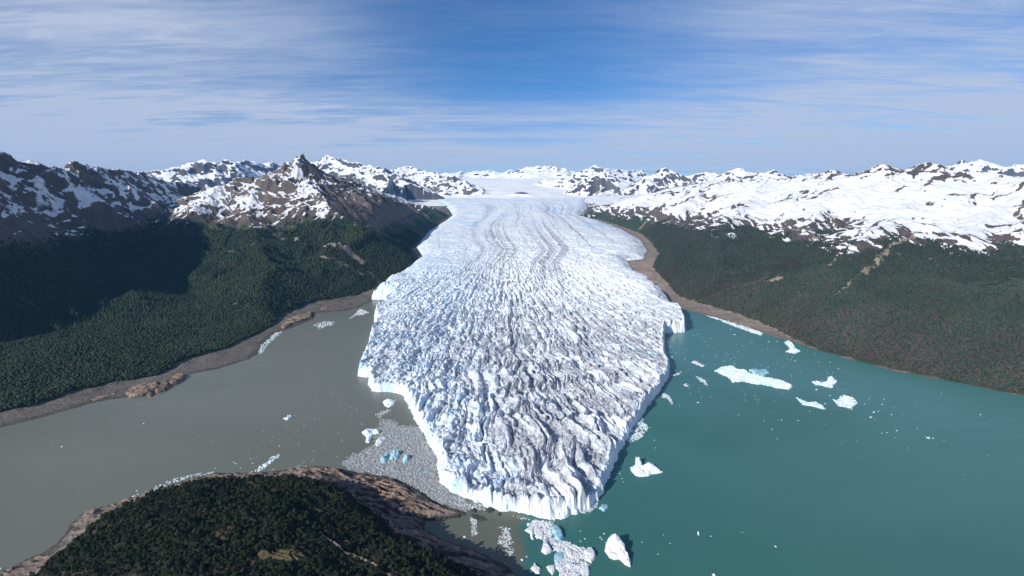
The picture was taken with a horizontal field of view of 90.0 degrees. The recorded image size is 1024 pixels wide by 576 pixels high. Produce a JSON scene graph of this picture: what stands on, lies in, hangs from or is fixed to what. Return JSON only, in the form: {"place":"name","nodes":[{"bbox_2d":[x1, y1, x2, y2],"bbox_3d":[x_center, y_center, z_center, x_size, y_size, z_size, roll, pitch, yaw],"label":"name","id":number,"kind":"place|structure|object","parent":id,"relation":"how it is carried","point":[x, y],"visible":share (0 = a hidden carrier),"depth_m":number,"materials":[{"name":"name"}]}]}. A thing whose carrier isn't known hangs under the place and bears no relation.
{"place":"outdoors","nodes":[
{"label":"outdoors","id":0,"kind":"place"},
{"bbox_2d":[0,152,451,427],"bbox_3d":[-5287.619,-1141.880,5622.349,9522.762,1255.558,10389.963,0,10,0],"label":"mountains","id":1,"kind":"structure","parent":0,"point":[75,200],"depth_m":2857.25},
{"bbox_2d":[0,305,280,411],"bbox_3d":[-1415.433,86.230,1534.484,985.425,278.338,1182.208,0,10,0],"label":"forest","id":2,"kind":"object","parent":1,"relation":"on","point":[75,351],"visible":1,"depth_m":1573.76,"materials":[{"name":"green plant"}]},
{"bbox_2d":[0,217,420,324],"bbox_3d":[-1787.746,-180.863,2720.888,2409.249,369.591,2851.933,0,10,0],"label":"forest","id":3,"kind":"object","parent":1,"relation":"on","point":[206,301],"visible":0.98,"depth_m":2369.73,"materials":[{"name":"green plant"}]},
{"bbox_2d":[0,466,516,575],"bbox_3d":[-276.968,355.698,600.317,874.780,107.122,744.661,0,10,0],"label":"peninsula","id":4,"kind":"object","parent":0,"point":[408,509],"visible":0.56,"depth_m":687.54},
{"bbox_2d":[32,472,481,575],"bbox_3d":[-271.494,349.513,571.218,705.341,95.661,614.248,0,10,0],"label":"forest","id":5,"kind":"object","parent":4,"relation":"on","point":[144,541],"visible":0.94,"depth_m":647.38,"materials":[{"name":"green plant"}]},
{"bbox_2d":[0,299,1023,575],"bbox_3d":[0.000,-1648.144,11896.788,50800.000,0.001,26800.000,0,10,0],"label":"lake","id":6,"kind":"structure","parent":0,"point":[746,483],"depth_m":991.88,"materials":[{"name":"liquid"}]},
{"bbox_2d":[92,392,115,401],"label":"rock outcrop","id":7,"kind":"object","parent":6,"relation":"in","point":[97,398],"visible":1,"depth_m":1277.15,"materials":[{"name":"stone"}]},
{"bbox_2d":[125,381,158,397],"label":"rock outcrop","id":8,"kind":"object","parent":6,"relation":"in","point":[139,390],"visible":0.98,"depth_m":1316.09,"materials":[{"name":"stone"}]},
{"bbox_2d":[146,392,153,396],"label":"rock outcrop","id":9,"kind":"object","parent":6,"relation":"in","point":[149,394],"visible":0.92,"depth_m":1297.31,"materials":[{"name":"stone"}]},
{"bbox_2d":[154,381,170,392],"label":"rock outcrop","id":10,"kind":"object","parent":6,"relation":"in","point":[163,386],"visible":1,"depth_m":1335.23,"materials":[{"name":"stone"}]},
{"bbox_2d":[132,471,213,496],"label":"brash ice","id":11,"kind":"structure","parent":6,"relation":"on","point":[212,472],"depth_m":913.54,"materials":[{"name":"white ice"}]},
{"bbox_2d":[169,373,185,385],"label":"rock outcrop","id":12,"kind":"object","parent":6,"relation":"in","point":[177,379],"visible":0.99,"depth_m":1393.32,"materials":[{"name":"stone"}]},
{"bbox_2d":[255,454,279,471],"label":"ice raft","id":13,"kind":"object","parent":6,"relation":"on","point":[268,462],"visible":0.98,"depth_m":967.36,"materials":[{"name":"white ice"}]},
{"bbox_2d":[258,332,281,353],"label":"brash ice","id":14,"kind":"structure","parent":6,"relation":"on","point":[269,341],"depth_m":1776.73,"materials":[{"name":"white ice"}]},
{"bbox_2d":[281,311,311,328],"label":"rock outcrop","id":15,"kind":"object","parent":6,"relation":"in","point":[293,320],"visible":1,"depth_m":2061.20,"materials":[{"name":"stone"}]},
{"bbox_2d":[313,321,333,327],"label":"brash ice","id":16,"kind":"structure","parent":6,"relation":"on","point":[322,326],"depth_m":2009.09,"materials":[{"name":"white ice"}]},
{"bbox_2d":[349,308,368,318],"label":"brash ice","id":17,"kind":"structure","parent":6,"relation":"on","point":[360,311],"depth_m":2212.86,"materials":[{"name":"white ice"}]},
{"bbox_2d":[362,429,379,442],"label":"iceberg","id":18,"kind":"object","parent":6,"relation":"on","point":[368,433],"visible":1,"depth_m":1085.43,"materials":[{"name":"white ice"}]},
{"bbox_2d":[375,437,385,445],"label":"iceberg","id":19,"kind":"object","parent":6,"relation":"on","point":[379,441],"visible":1,"depth_m":1050.78,"materials":[{"name":"white ice"}]},
{"bbox_2d":[380,453,389,462],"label":"iceberg","id":20,"kind":"object","parent":6,"relation":"on","point":[384,458],"visible":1,"depth_m":981.09,"materials":[{"name":"blue ice"}]},
{"bbox_2d":[383,399,395,406],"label":"iceberg","id":21,"kind":"object","parent":6,"relation":"on","point":[388,402],"visible":1,"depth_m":1245.16,"materials":[{"name":"white ice"}]},
{"bbox_2d":[389,449,399,459],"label":"iceberg","id":22,"kind":"object","parent":6,"relation":"on","point":[394,454],"visible":1,"depth_m":992.91,"materials":[{"name":"blue ice"}]},
{"bbox_2d":[341,419,468,510],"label":"slush","id":23,"kind":"object","parent":6,"relation":"on","point":[359,469],"visible":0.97,"depth_m":965.89,"materials":[{"name":"white ice"}]},
{"bbox_2d":[403,454,408,463],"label":"iceberg","id":24,"kind":"object","parent":6,"relation":"on","point":[406,459],"visible":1,"depth_m":979.29,"materials":[{"name":"blue ice"}]},
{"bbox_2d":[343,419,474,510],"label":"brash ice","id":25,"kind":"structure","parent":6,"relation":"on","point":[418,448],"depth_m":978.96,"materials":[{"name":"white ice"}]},
{"bbox_2d":[469,515,477,535],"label":"brash ice","id":26,"kind":"structure","parent":6,"relation":"on","point":[472,519],"depth_m":787.50,"materials":[{"name":"white ice"}]},
{"bbox_2d":[470,514,485,520],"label":"boulder","id":27,"kind":"object","parent":6,"relation":"in","point":[477,517],"visible":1,"depth_m":804.44,"materials":[{"name":"grey stone"}]},
{"bbox_2d":[485,507,493,512],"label":"boulder","id":28,"kind":"object","parent":6,"relation":"in","point":[489,509],"visible":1,"depth_m":823.08,"materials":[{"name":"grey stone"}]},
{"bbox_2d":[455,497,552,525],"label":"brash ice","id":29,"kind":"structure","parent":6,"relation":"on","point":[472,507],"depth_m":831.77,"materials":[{"name":"white ice"}]},
{"bbox_2d":[498,526,513,555],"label":"brash ice","id":30,"kind":"structure","parent":6,"relation":"on","point":[509,536],"depth_m":752.72,"materials":[{"name":"white ice"}]},
{"bbox_2d":[525,526,534,539],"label":"ice floe","id":31,"kind":"object","parent":6,"relation":"on","point":[529,529],"visible":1,"depth_m":771.63,"materials":[{"name":"white ice"}]},
{"bbox_2d":[531,563,540,573],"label":"ice floe","id":32,"kind":"object","parent":6,"relation":"on","point":[535,569],"visible":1,"depth_m":693.08,"materials":[{"name":"white ice"}]},
{"bbox_2d":[535,530,543,538],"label":"ice floe","id":33,"kind":"object","parent":6,"relation":"on","point":[539,534],"visible":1,"depth_m":762.70,"materials":[{"name":"white ice"}]},
{"bbox_2d":[541,539,551,554],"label":"ice floe","id":34,"kind":"object","parent":6,"relation":"on","point":[546,549],"visible":1,"depth_m":729.82,"materials":[{"name":"white ice"}]},
{"bbox_2d":[546,565,555,574],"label":"ice floe","id":35,"kind":"object","parent":6,"relation":"on","point":[551,569],"visible":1,"depth_m":692.93,"materials":[{"name":"white ice"}]},
{"bbox_2d":[550,525,563,540],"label":"iceberg","id":36,"kind":"object","parent":6,"relation":"on","point":[556,530],"visible":1,"depth_m":763.58,"materials":[{"name":"blue ice"}]},
{"bbox_2d":[527,520,589,575],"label":"brash ice","id":37,"kind":"structure","parent":6,"relation":"on","point":[561,546],"depth_m":730.37,"materials":[{"name":"white ice"}]},
{"bbox_2d":[554,551,563,562],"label":"ice floe","id":38,"kind":"object","parent":6,"relation":"on","point":[558,557],"visible":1,"depth_m":715.81,"materials":[{"name":"blue ice"}]},
{"bbox_2d":[566,548,572,556],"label":"ice floe","id":39,"kind":"object","parent":6,"relation":"on","point":[569,552],"visible":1,"depth_m":723.90,"materials":[{"name":"white ice"}]},
{"bbox_2d":[581,565,589,573],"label":"ice floe","id":40,"kind":"object","parent":6,"relation":"on","point":[584,569],"visible":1,"depth_m":691.43,"materials":[{"name":"white ice"}]},
{"bbox_2d":[581,502,597,513],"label":"brash ice","id":41,"kind":"structure","parent":6,"relation":"on","point":[595,506],"depth_m":827.76,"materials":[{"name":"white ice"}]},
{"bbox_2d":[584,547,595,562],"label":"ice floe","id":42,"kind":"object","parent":6,"relation":"on","point":[589,554],"visible":1,"depth_m":717.22,"materials":[{"name":"white ice"}]},
{"bbox_2d":[599,504,607,511],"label":"ice floe","id":43,"kind":"object","parent":6,"relation":"on","point":[603,507],"visible":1,"depth_m":829.56,"materials":[{"name":"white ice"}]},
{"bbox_2d":[605,534,630,566],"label":"iceberg","id":44,"kind":"object","parent":6,"relation":"on","point":[615,549],"visible":1,"depth_m":722.72,"materials":[{"name":"white ice"}]},
{"bbox_2d":[626,416,647,441],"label":"brash ice","id":45,"kind":"structure","parent":6,"relation":"on","point":[636,433],"depth_m":1099.55,"materials":[{"name":"white ice"}]},
{"bbox_2d":[630,456,661,476],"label":"iceberg","id":46,"kind":"object","parent":6,"relation":"on","point":[638,468],"visible":1,"depth_m":942.68,"materials":[{"name":"white ice"}]},
{"bbox_2d":[661,393,672,403],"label":"ice raft","id":47,"kind":"object","parent":6,"relation":"on","point":[666,395],"visible":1,"depth_m":1285.84,"materials":[{"name":"white ice"}]},
{"bbox_2d":[706,315,762,334],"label":"brash ice","id":48,"kind":"structure","parent":6,"relation":"on","point":[750,330],"depth_m":1961.77,"materials":[{"name":"white ice"}]},
{"bbox_2d":[715,365,791,388],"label":"ice raft","id":49,"kind":"object","parent":6,"relation":"on","point":[733,373],"visible":1,"depth_m":1415.93,"materials":[{"name":"white ice"}]},
{"bbox_2d":[749,369,768,375],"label":"ice floe","id":50,"kind":"object","parent":6,"relation":"on","point":[762,372],"visible":0.99,"depth_m":1466.50,"materials":[{"name":"blue ice"}]},
{"bbox_2d":[678,340,900,432],"bbox_3d":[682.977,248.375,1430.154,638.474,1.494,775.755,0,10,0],"label":"brash ice","id":51,"kind":"structure","parent":6,"relation":"on","point":[774,400],"depth_m":1307.84,"materials":[{"name":"white ice"}]},
{"bbox_2d":[784,340,799,353],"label":"ice raft","id":52,"kind":"object","parent":6,"relation":"on","point":[791,346],"visible":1,"depth_m":1693.46,"materials":[{"name":"white ice"}]},
{"bbox_2d":[796,397,825,408],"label":"ice raft","id":53,"kind":"object","parent":6,"relation":"on","point":[813,404],"visible":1,"depth_m":1241.49,"materials":[{"name":"white ice"}]},
{"bbox_2d":[812,376,836,387],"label":"ice raft","id":54,"kind":"object","parent":6,"relation":"on","point":[829,382],"visible":1,"depth_m":1384.77,"materials":[{"name":"white ice"}]},
{"bbox_2d":[833,395,856,409],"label":"ice raft","id":55,"kind":"object","parent":6,"relation":"on","point":[847,401],"visible":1,"depth_m":1257.45,"materials":[{"name":"white ice"}]},
{"bbox_2d":[0,0,1023,176],"label":"sky","id":56,"kind":"structure","parent":0,"point":[791,88],"materials":[{"name":"blue"}]},
{"bbox_2d":[358,198,685,520],"bbox_3d":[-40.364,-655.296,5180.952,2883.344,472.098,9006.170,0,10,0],"label":"glacier","id":57,"kind":"object","parent":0,"point":[514,354],"visible":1,"depth_m":1585.01,"materials":[{"name":"white ice"}]},
{"bbox_2d":[146,155,1023,205],"bbox_3d":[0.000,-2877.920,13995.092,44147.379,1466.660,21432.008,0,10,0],"label":"icefield","id":58,"kind":"structure","parent":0,"point":[411,183],"depth_m":10542.27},
{"bbox_2d":[580,162,1023,395],"bbox_3d":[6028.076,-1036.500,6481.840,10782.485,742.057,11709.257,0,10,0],"label":"mountains","id":59,"kind":"structure","parent":0,"point":[979,211],"depth_m":3118.68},
{"bbox_2d":[641,218,1023,300],"bbox_3d":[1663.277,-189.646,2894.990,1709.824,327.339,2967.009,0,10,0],"label":"forest","id":60,"kind":"object","parent":59,"relation":"on","point":[667,249],"visible":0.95,"depth_m":2433.35,"materials":[{"name":"green plant"}]},
{"bbox_2d":[697,263,1023,393],"bbox_3d":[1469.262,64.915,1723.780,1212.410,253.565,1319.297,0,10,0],"label":"forest","id":61,"kind":"object","parent":59,"relation":"on","point":[918,291],"visible":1,"depth_m":1696.46,"materials":[{"name":"green plant"}]}
]}

